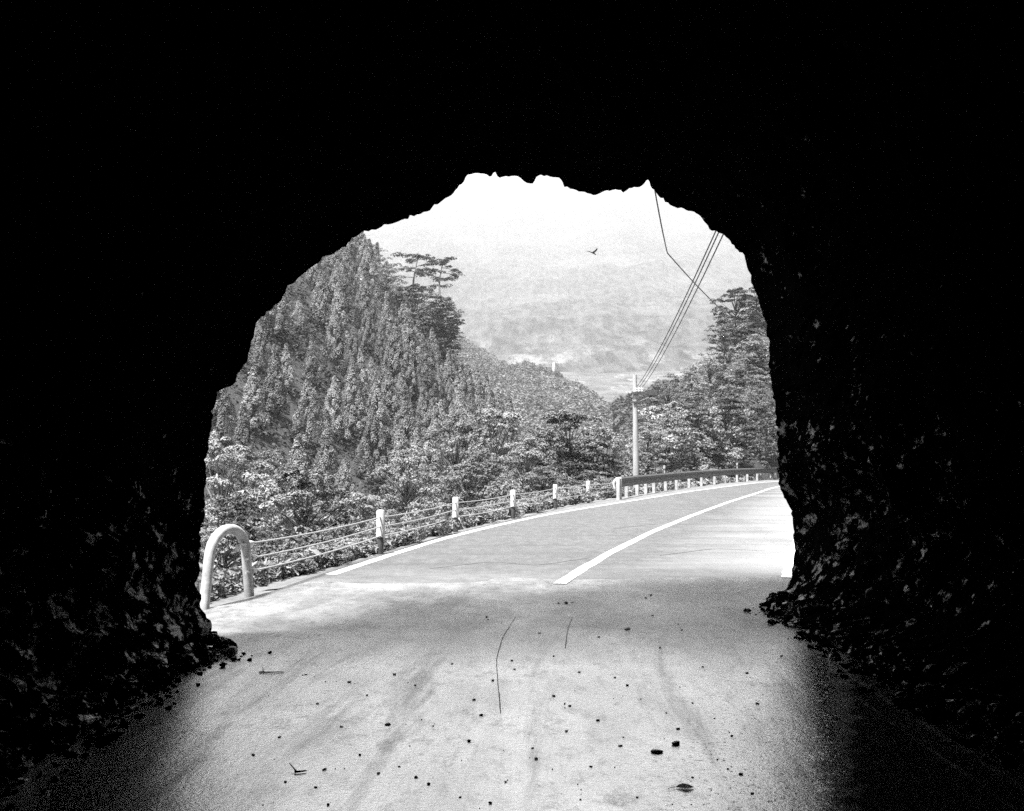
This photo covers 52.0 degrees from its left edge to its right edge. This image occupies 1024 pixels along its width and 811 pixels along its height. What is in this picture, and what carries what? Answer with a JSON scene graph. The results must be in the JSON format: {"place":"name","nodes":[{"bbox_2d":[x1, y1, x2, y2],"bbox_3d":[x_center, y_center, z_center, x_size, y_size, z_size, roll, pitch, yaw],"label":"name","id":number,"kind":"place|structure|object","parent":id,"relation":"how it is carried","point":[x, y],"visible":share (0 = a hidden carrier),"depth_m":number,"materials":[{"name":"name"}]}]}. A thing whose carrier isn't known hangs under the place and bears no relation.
{"place":"outdoors","nodes":[
{"label":"outdoors","id":0,"kind":"place"},
{"bbox_2d":[199,255,544,561],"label":"hillside","id":1,"kind":"structure","parent":0,"point":[237,395],"depth_m":89.78,"materials":[{"name":"plant"}]},
{"bbox_2d":[210,388,236,441],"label":"cedar tree","id":2,"kind":"object","parent":1,"relation":"on","point":[224,405],"visible":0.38,"depth_m":75.98,"materials":[{"name":"grey plant"}]},
{"bbox_2d":[224,403,262,495],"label":"cedar tree","id":3,"kind":"object","parent":1,"relation":"on","point":[242,435],"visible":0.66,"depth_m":71.65,"materials":[{"name":"grey plant"}]},
{"bbox_2d":[236,366,270,431],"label":"cedar tree","id":4,"kind":"object","parent":1,"relation":"on","point":[252,390],"visible":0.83,"depth_m":81.09,"materials":[{"name":"grey plant"}]},
{"bbox_2d":[247,318,271,371],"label":"cedar tree","id":5,"kind":"object","parent":1,"relation":"on","point":[261,346],"visible":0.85,"depth_m":92.39,"materials":[{"name":"grey plant"}]},
{"bbox_2d":[260,344,290,417],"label":"cedar tree","id":6,"kind":"object","parent":1,"relation":"on","point":[274,379],"visible":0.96,"depth_m":86.23,"materials":[{"name":"grey plant"}]},
{"bbox_2d":[262,294,293,338],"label":"cedar tree","id":7,"kind":"object","parent":1,"relation":"on","point":[274,318],"visible":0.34,"depth_m":102.67,"materials":[{"name":"grey plant"}]},
{"bbox_2d":[281,343,297,394],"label":"cedar tree","id":8,"kind":"object","parent":1,"relation":"on","point":[286,365],"visible":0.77,"depth_m":92.30,"materials":[{"name":"grey plant"}]},
{"bbox_2d":[283,434,319,520],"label":"cedar tree","id":9,"kind":"object","parent":1,"relation":"on","point":[297,452],"visible":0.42,"depth_m":73.12,"materials":[{"name":"grey plant"}]},
{"bbox_2d":[290,373,323,447],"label":"cedar tree","id":10,"kind":"object","parent":1,"relation":"on","point":[314,412],"visible":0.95,"depth_m":84.96,"materials":[{"name":"grey plant"}]},
{"bbox_2d":[302,335,321,382],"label":"cedar tree","id":11,"kind":"object","parent":1,"relation":"on","point":[311,354],"visible":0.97,"depth_m":98.34,"materials":[{"name":"grey plant"}]},
{"bbox_2d":[308,269,331,327],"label":"cedar tree","id":12,"kind":"object","parent":1,"relation":"on","point":[318,293],"visible":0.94,"depth_m":117.62,"materials":[{"name":"grey plant"}]},
{"bbox_2d":[312,408,340,497],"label":"cedar tree","id":13,"kind":"object","parent":1,"relation":"on","point":[326,457],"visible":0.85,"depth_m":78.14,"materials":[{"name":"grey plant"}]},
{"bbox_2d":[320,308,349,364],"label":"cedar tree","id":14,"kind":"object","parent":1,"relation":"on","point":[335,328],"visible":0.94,"depth_m":109.22,"materials":[{"name":"grey plant"}]},
{"bbox_2d":[320,375,350,438],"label":"cedar tree","id":15,"kind":"object","parent":1,"relation":"on","point":[334,398],"visible":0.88,"depth_m":89.95,"materials":[{"name":"grey plant"}]},
{"bbox_2d":[325,279,350,344],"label":"cedar tree","id":16,"kind":"object","parent":1,"relation":"on","point":[339,302],"visible":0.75,"depth_m":116.03,"materials":[{"name":"grey plant"}]},
{"bbox_2d":[331,453,361,512],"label":"cedar tree","id":17,"kind":"object","parent":1,"relation":"on","point":[344,479],"visible":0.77,"depth_m":77.52,"materials":[{"name":"grey plant"}]},
{"bbox_2d":[338,246,356,293],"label":"cedar tree","id":18,"kind":"object","parent":1,"relation":"on","point":[346,257],"visible":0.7,"depth_m":143.54,"materials":[{"name":"grey plant"}]},
{"bbox_2d":[340,266,358,315],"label":"cedar tree","id":19,"kind":"object","parent":1,"relation":"on","point":[345,281],"visible":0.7,"depth_m":127.26,"materials":[{"name":"grey plant"}]},
{"bbox_2d":[336,364,366,434],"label":"cedar tree","id":20,"kind":"object","parent":1,"relation":"on","point":[352,399],"visible":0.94,"depth_m":93.10,"materials":[{"name":"grey plant"}]},
{"bbox_2d":[340,325,363,374],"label":"cedar tree","id":21,"kind":"object","parent":1,"relation":"on","point":[354,342],"visible":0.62,"depth_m":108.35,"materials":[{"name":"grey plant"}]},
{"bbox_2d":[341,351,365,411],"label":"cedar tree","id":22,"kind":"object","parent":1,"relation":"on","point":[353,359],"visible":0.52,"depth_m":97.77,"materials":[{"name":"grey plant"}]},
{"bbox_2d":[351,272,381,330],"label":"cedar tree","id":23,"kind":"object","parent":1,"relation":"on","point":[365,289],"visible":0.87,"depth_m":130.19,"materials":[{"name":"grey plant"}]},
{"bbox_2d":[358,307,377,349],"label":"cedar tree","id":24,"kind":"object","parent":1,"relation":"on","point":[367,322],"visible":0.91,"depth_m":121.91,"materials":[{"name":"grey plant"}]},
{"bbox_2d":[353,403,391,484],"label":"cedar tree","id":25,"kind":"object","parent":1,"relation":"on","point":[374,439],"visible":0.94,"depth_m":84.97,"materials":[{"name":"grey plant"}]},
{"bbox_2d":[358,379,393,442],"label":"cedar tree","id":26,"kind":"object","parent":1,"relation":"on","point":[375,396],"visible":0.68,"depth_m":93.83,"materials":[{"name":"grey plant"}]},
{"bbox_2d":[200,251,563,560],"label":"undergrowth","id":27,"kind":"object","parent":1,"relation":"on","point":[394,304],"visible":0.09,"depth_m":100.02,"materials":[{"name":"grey plant"}]},
{"bbox_2d":[373,291,393,352],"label":"cedar tree","id":28,"kind":"object","parent":1,"relation":"on","point":[387,319],"visible":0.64,"depth_m":125.39,"materials":[{"name":"grey plant"}]},
{"bbox_2d":[381,368,400,425],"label":"cedar tree","id":29,"kind":"object","parent":1,"relation":"on","point":[387,387],"visible":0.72,"depth_m":102.10,"materials":[{"name":"grey plant"}]},
{"bbox_2d":[374,260,411,296],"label":"ridge tree","id":30,"kind":"object","parent":1,"relation":"on","point":[387,270],"visible":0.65,"depth_m":183.54,"materials":[{"name":"grey plant"}]},
{"bbox_2d":[379,321,410,384],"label":"cedar tree","id":31,"kind":"object","parent":1,"relation":"on","point":[394,341],"visible":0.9,"depth_m":113.67,"materials":[{"name":"grey plant"}]},
{"bbox_2d":[385,423,416,504],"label":"cedar tree","id":32,"kind":"object","parent":1,"relation":"on","point":[400,441],"visible":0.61,"depth_m":84.04,"materials":[{"name":"grey plant"}]},
{"bbox_2d":[385,395,423,458],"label":"cedar tree","id":33,"kind":"object","parent":1,"relation":"on","point":[407,419],"visible":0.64,"depth_m":93.11,"materials":[{"name":"grey plant"}]},
{"bbox_2d":[394,342,416,395],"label":"cedar tree","id":34,"kind":"object","parent":1,"relation":"on","point":[407,356],"visible":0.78,"depth_m":113.79,"materials":[{"name":"grey plant"}]},
{"bbox_2d":[396,315,421,371],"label":"cedar tree","id":35,"kind":"object","parent":1,"relation":"on","point":[408,330],"visible":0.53,"depth_m":121.27,"materials":[{"name":"grey plant"}]},
{"bbox_2d":[383,251,452,303],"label":"pine tree","id":36,"kind":"object","parent":1,"relation":"on","point":[419,257],"visible":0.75,"depth_m":193.49,"materials":[{"name":"grey plant"}]},
{"bbox_2d":[408,428,430,497],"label":"cedar tree","id":37,"kind":"object","parent":1,"relation":"on","point":[417,443],"visible":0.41,"depth_m":86.85,"materials":[{"name":"grey plant"}]},
{"bbox_2d":[390,283,450,339],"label":"ridge tree","id":38,"kind":"object","parent":1,"relation":"on","point":[410,289],"visible":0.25,"depth_m":167.89,"materials":[{"name":"grey plant"}]},
{"bbox_2d":[411,342,439,405],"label":"cedar tree","id":39,"kind":"object","parent":1,"relation":"on","point":[423,376],"visible":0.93,"depth_m":114.18,"materials":[{"name":"grey plant"}]},
{"bbox_2d":[410,256,464,299],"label":"pine tree","id":40,"kind":"object","parent":1,"relation":"on","point":[441,263],"visible":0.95,"depth_m":186.89,"materials":[{"name":"grey plant"}]},
{"bbox_2d":[413,295,465,349],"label":"ridge tree","id":41,"kind":"object","parent":1,"relation":"on","point":[437,310],"visible":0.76,"depth_m":154.08,"materials":[{"name":"grey plant"}]},
{"bbox_2d":[422,324,462,362],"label":"ridge tree","id":42,"kind":"object","parent":1,"relation":"on","point":[444,333],"visible":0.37,"depth_m":151.88,"materials":[{"name":"grey plant"}]},
{"bbox_2d":[199,371,778,610],"bbox_3d":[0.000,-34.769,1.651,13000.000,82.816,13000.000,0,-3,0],"label":"ground","id":43,"kind":"structure","parent":0,"point":[608,386],"depth_m":70.54,"materials":[{"name":"soil"}]},
{"bbox_2d":[199,526,233,572],"bbox_3d":[-4.115,2.632,14.337,0.643,1.958,0.591,3,-4,-43],"label":"shrub","id":44,"kind":"object","parent":43,"relation":"on","point":[204,530],"visible":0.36,"depth_m":14.38,"materials":[{"name":"grey plant"}]},
{"bbox_2d":[199,495,284,573],"bbox_3d":[-5.596,3.131,20.813,2.286,2.689,2.236,1,-3,-19],"label":"broadleaf tree","id":45,"kind":"object","parent":43,"relation":"on","point":[225,520],"visible":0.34,"depth_m":20.76,"materials":[{"name":"grey plant"}]},
{"bbox_2d":[199,431,288,571],"bbox_3d":[-6.868,3.457,24.814,3.644,5.720,3.466,-1,-3,15],"label":"broadleaf tree","id":46,"kind":"object","parent":43,"relation":"on","point":[247,475],"visible":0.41,"depth_m":24.71,"materials":[{"name":"grey plant"}]},
{"bbox_2d":[231,537,297,568],"bbox_3d":[-3.893,2.950,16.840,1.119,1.680,1.028,-3,-4,43],"label":"shrub","id":47,"kind":"object","parent":43,"relation":"on","point":[268,545],"visible":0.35,"depth_m":16.77,"materials":[{"name":"grey plant"}]},
{"bbox_2d":[231,449,305,561],"bbox_3d":[-10.016,5.418,43.860,3.603,7.271,3.404,0,-3,4],"label":"broadleaf tree","id":48,"kind":"object","parent":43,"relation":"on","point":[278,467],"visible":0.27,"depth_m":43.77,"materials":[{"name":"grey plant"}]},
{"bbox_2d":[261,552,318,576],"bbox_3d":[-3.119,2.337,14.512,0.868,0.662,0.838,3,-4,-43],"label":"shrub","id":49,"kind":"object","parent":43,"relation":"on","point":[302,565],"visible":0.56,"depth_m":14.49,"materials":[{"name":"grey plant"}]},
{"bbox_2d":[246,468,358,557],"bbox_3d":[-6.013,4.031,29.826,3.615,4.512,3.512,1,-3,-20],"label":"broadleaf tree","id":50,"kind":"object","parent":43,"relation":"on","point":[304,523],"visible":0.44,"depth_m":29.68,"materials":[{"name":"grey plant"}]},
{"bbox_2d":[291,528,349,553],"bbox_3d":[-3.659,3.061,19.839,1.365,1.482,1.377,-1,-3,16],"label":"shrub","id":51,"kind":"object","parent":43,"relation":"on","point":[323,537],"visible":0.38,"depth_m":19.78,"materials":[{"name":"grey plant"}]},
{"bbox_2d":[304,543,352,567],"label":"shrub","id":52,"kind":"object","parent":43,"relation":"on","point":[345,555],"visible":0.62,"depth_m":15.39,"materials":[{"name":"grey plant"}]},
{"bbox_2d":[323,491,388,538],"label":"broadleaf tree","id":53,"kind":"object","parent":43,"relation":"on","point":[360,504],"visible":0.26,"depth_m":35.82,"materials":[{"name":"grey plant"}]},
{"bbox_2d":[372,526,424,547],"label":"shrub","id":54,"kind":"object","parent":43,"relation":"on","point":[410,533],"visible":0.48,"depth_m":19.35,"materials":[{"name":"grey plant"}]},
{"bbox_2d":[359,447,444,534],"bbox_3d":[-3.182,3.181,30.968,2.508,3.910,2.571,2,-3,-29],"label":"broadleaf tree","id":55,"kind":"object","parent":43,"relation":"on","point":[407,487],"visible":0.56,"depth_m":30.90,"materials":[{"name":"grey plant"}]},
{"bbox_2d":[200,481,615,609],"bbox_3d":[-0.112,2.516,25.007,0.896,1.146,28.718,-1,-3,14],"label":"cable guardrail","id":56,"kind":"object","parent":43,"relation":"on","point":[239,534],"visible":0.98,"depth_m":12.55,"materials":[{"name":"metal"}]},
{"bbox_2d":[400,498,460,527],"bbox_3d":[-2.074,3.526,26.790,1.617,2.364,1.603,-1,-3,20],"label":"shrub","id":57,"kind":"object","parent":43,"relation":"on","point":[415,507],"visible":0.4,"depth_m":26.80,"materials":[{"name":"grey plant"}]},
{"bbox_2d":[425,516,458,536],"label":"shrub","id":58,"kind":"object","parent":43,"relation":"on","point":[442,531],"visible":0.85,"depth_m":21.33,"materials":[{"name":"grey plant"}]},
{"bbox_2d":[400,409,492,516],"bbox_3d":[-2.377,3.291,39.781,3.779,6.373,3.570,0,-3,-8],"label":"broadleaf tree","id":59,"kind":"object","parent":43,"relation":"on","point":[459,438],"visible":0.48,"depth_m":39.90,"materials":[{"name":"grey plant"}]},
{"bbox_2d":[433,462,498,517],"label":"broadleaf tree","id":60,"kind":"object","parent":43,"relation":"on","point":[469,474],"visible":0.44,"depth_m":33.78,"materials":[{"name":"grey plant"}]},
{"bbox_2d":[441,449,517,512],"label":"broadleaf tree","id":61,"kind":"object","parent":43,"relation":"on","point":[485,464],"visible":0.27,"depth_m":36.78,"materials":[{"name":"grey plant"}]},
{"bbox_2d":[195,475,771,600],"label":"weeds","id":62,"kind":"object","parent":43,"relation":"on","point":[226,577],"visible":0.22,"depth_m":17.02,"materials":[{"name":"grey plant"}]},
{"bbox_2d":[452,407,548,508],"bbox_3d":[-0.526,3.691,45.941,4.700,7.291,4.773,0,-3,-9],"label":"broadleaf tree","id":63,"kind":"object","parent":43,"relation":"on","point":[489,414],"visible":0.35,"depth_m":45.86,"materials":[{"name":"grey plant"}]},
{"bbox_2d":[476,480,531,512],"bbox_3d":[-0.248,3.530,32.821,1.889,2.388,1.736,3,-4,-43],"label":"shrub","id":64,"kind":"object","parent":43,"relation":"on","point":[506,488],"visible":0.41,"depth_m":32.81,"materials":[{"name":"grey plant"}]},
{"bbox_2d":[0,0,1023,772],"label":"rock tunnel","id":65,"kind":"object","parent":43,"relation":"on","point":[190,190],"visible":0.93,"depth_m":7.46,"materials":[{"name":"stone"}]},
{"bbox_2d":[496,434,572,496],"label":"broadleaf tree","id":66,"kind":"object","parent":43,"relation":"on","point":[533,454],"visible":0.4,"depth_m":40.83,"materials":[{"name":"grey plant"}]},
{"bbox_2d":[516,466,570,504],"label":"broadleaf tree","id":67,"kind":"object","parent":43,"relation":"on","point":[541,473],"visible":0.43,"depth_m":39.88,"materials":[{"name":"grey plant"}]},
{"bbox_2d":[536,460,594,495],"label":"layered tree","id":68,"kind":"object","parent":43,"relation":"on","point":[566,463],"visible":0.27,"depth_m":46.72,"materials":[{"name":"grey plant"}]},
{"bbox_2d":[519,409,624,491],"bbox_3d":[2.781,3.247,48.655,5.380,6.177,5.350,0,-3,-6],"label":"layered tree","id":69,"kind":"object","parent":43,"relation":"on","point":[569,444],"visible":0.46,"depth_m":48.62,"materials":[{"name":"grey plant"}]},
{"bbox_2d":[558,439,628,491],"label":"layered tree","id":70,"kind":"object","parent":43,"relation":"on","point":[609,462],"visible":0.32,"depth_m":49.64,"materials":[{"name":"grey plant"}]},
{"bbox_2d":[579,426,640,478],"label":"broadleaf tree","id":71,"kind":"object","parent":43,"relation":"on","point":[615,443],"visible":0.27,"depth_m":57.77,"materials":[{"name":"grey plant"}]},
{"bbox_2d":[632,375,663,488],"bbox_3d":[6.332,1.781,48.828,1.492,6.455,0.388,-1,-3,11],"label":"utility pole","id":72,"kind":"object","parent":43,"relation":"on","point":[651,393],"visible":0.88,"depth_m":48.89,"materials":[{"name":"concrete"}]},
{"bbox_2d":[613,463,777,499],"bbox_3d":[21.335,4.521,70.237,7.619,1.430,72.406,-2,-3,35],"label":"beam guardrail","id":73,"kind":"object","parent":43,"relation":"on","point":[635,480],"visible":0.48,"depth_m":50.51,"materials":[{"name":"metal"}]},
{"bbox_2d":[383,281,612,463],"bbox_3d":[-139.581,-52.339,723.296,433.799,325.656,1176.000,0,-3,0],"label":"hill","id":74,"kind":"structure","parent":0,"point":[520,375],"depth_m":552.87,"materials":[{"name":"plant"}]},
{"bbox_2d":[383,272,612,449],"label":"forest","id":75,"kind":"object","parent":74,"relation":"on","point":[586,397],"visible":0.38,"depth_m":507.35,"materials":[{"name":"plant"}]},
{"bbox_2d":[459,172,543,192],"label":"sky","id":76,"kind":"structure","parent":0,"point":[473,182],"materials":[{"name":"white"}]},
{"bbox_2d":[0,576,1023,810],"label":"tunnel road","id":77,"kind":"structure","parent":0,"point":[812,730],"depth_m":6.39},
{"bbox_2d":[0,591,1023,808],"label":"rubble","id":78,"kind":"object","parent":77,"relation":"on","point":[976,709],"visible":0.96,"depth_m":6.72,"materials":[{"name":"stone"}]},
{"bbox_2d":[262,481,794,589],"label":"road","id":79,"kind":"structure","parent":0,"point":[740,530],"depth_m":18.41,"materials":[{"name":"asphalt"}]},
{"bbox_2d":[364,176,759,372],"bbox_3d":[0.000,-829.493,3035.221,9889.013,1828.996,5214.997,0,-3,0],"label":"mountain","id":80,"kind":"structure","parent":0,"point":[538,283],"depth_m":2257.34,"materials":[{"name":"white"}]},
{"bbox_2d":[611,337,750,462],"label":"hill","id":81,"kind":"structure","parent":0,"point":[614,431],"depth_m":298.71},
{"bbox_2d":[609,312,764,447],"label":"forest","id":82,"kind":"object","parent":81,"relation":"on","point":[619,405],"visible":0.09,"depth_m":274.89,"materials":[{"name":"plant"}]},
{"bbox_2d":[613,327,778,491],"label":"roadside bank","id":83,"kind":"structure","parent":0,"point":[745,451],"depth_m":81.71,"materials":[{"name":"plant"}]},
{"bbox_2d":[625,422,670,472],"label":"tree","id":84,"kind":"object","parent":83,"relation":"on","point":[645,432],"visible":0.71,"depth_m":59.77,"materials":[{"name":"grey plant"}]},
{"bbox_2d":[624,432,687,465],"bbox_3d":[8.635,3.323,63.694,3.796,3.543,3.946,-2,-3,32],"label":"bush","id":85,"kind":"object","parent":83,"relation":"on","point":[667,437],"visible":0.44,"depth_m":63.06,"materials":[{"name":"grey plant"}]},
{"bbox_2d":[641,373,689,423],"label":"tree","id":86,"kind":"object","parent":83,"relation":"on","point":[666,397],"visible":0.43,"depth_m":83.96,"materials":[{"name":"grey plant"}]},
{"bbox_2d":[630,401,703,436],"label":"bush","id":87,"kind":"object","parent":83,"relation":"on","point":[673,404],"visible":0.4,"depth_m":75.19,"materials":[{"name":"grey plant"}]},
{"bbox_2d":[650,410,697,460],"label":"tree","id":88,"kind":"object","parent":83,"relation":"on","point":[665,417],"visible":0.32,"depth_m":67.86,"materials":[{"name":"grey plant"}]},
{"bbox_2d":[646,427,716,466],"bbox_3d":[10.174,3.571,65.661,4.982,4.473,4.793,-1,-3,21],"label":"bush","id":89,"kind":"object","parent":83,"relation":"on","point":[681,432],"visible":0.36,"depth_m":64.90,"materials":[{"name":"grey plant"}]},
{"bbox_2d":[660,437,703,481],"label":"tree","id":90,"kind":"object","parent":83,"relation":"on","point":[682,455],"visible":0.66,"depth_m":59.73,"materials":[{"name":"grey plant"}]},
{"bbox_2d":[671,366,708,406],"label":"tree","id":91,"kind":"object","parent":83,"relation":"on","point":[690,381],"visible":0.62,"depth_m":91.97,"materials":[{"name":"grey plant"}]},
{"bbox_2d":[612,324,778,488],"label":"undergrowth","id":92,"kind":"object","parent":83,"relation":"on","point":[643,467],"visible":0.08,"depth_m":72.23,"materials":[{"name":"plant"}]},
{"bbox_2d":[666,393,726,463],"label":"tree","id":93,"kind":"object","parent":83,"relation":"on","point":[695,418],"visible":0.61,"depth_m":71.75,"materials":[{"name":"grey plant"}]},
{"bbox_2d":[686,351,741,403],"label":"tree","id":94,"kind":"object","parent":83,"relation":"on","point":[716,362],"visible":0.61,"depth_m":95.93,"materials":[{"name":"grey plant"}]},
{"bbox_2d":[702,318,744,368],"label":"tree","id":95,"kind":"object","parent":83,"relation":"on","point":[723,347],"visible":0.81,"depth_m":110.29,"materials":[{"name":"grey plant"}]},
{"bbox_2d":[705,445,743,468],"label":"bush","id":96,"kind":"object","parent":83,"relation":"on","point":[733,455],"visible":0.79,"depth_m":72.26,"materials":[{"name":"grey plant"}]},
{"bbox_2d":[700,389,764,474],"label":"tree","id":97,"kind":"object","parent":83,"relation":"on","point":[727,409],"visible":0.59,"depth_m":75.82,"materials":[{"name":"grey plant"}]},
{"bbox_2d":[709,287,766,350],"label":"tree","id":98,"kind":"object","parent":83,"relation":"on","point":[733,292],"visible":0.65,"depth_m":116.36,"materials":[{"name":"grey plant"}]},
{"bbox_2d":[725,358,763,388],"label":"tree","id":99,"kind":"object","parent":83,"relation":"on","point":[737,368],"visible":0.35,"depth_m":97.86,"materials":[{"name":"grey plant"}]},
{"bbox_2d":[725,341,769,371],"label":"bush","id":100,"kind":"object","parent":83,"relation":"on","point":[737,347],"visible":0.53,"depth_m":101.62,"materials":[{"name":"grey plant"}]},
{"bbox_2d":[730,334,769,381],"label":"tree","id":101,"kind":"object","parent":83,"relation":"on","point":[755,342],"visible":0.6,"depth_m":100.10,"materials":[{"name":"grey plant"}]},
{"bbox_2d":[737,287,766,333],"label":"tree","id":102,"kind":"object","parent":83,"relation":"on","point":[758,310],"visible":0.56,"depth_m":112.50,"materials":[{"name":"grey plant"}]},
{"bbox_2d":[739,374,777,434],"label":"tree","id":103,"kind":"object","parent":83,"relation":"on","point":[760,394],"visible":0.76,"depth_m":83.89,"materials":[{"name":"grey plant"}]},
{"bbox_2d":[746,417,778,468],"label":"tree","id":104,"kind":"object","parent":83,"relation":"on","point":[766,446],"visible":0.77,"depth_m":69.83,"materials":[{"name":"grey plant"}]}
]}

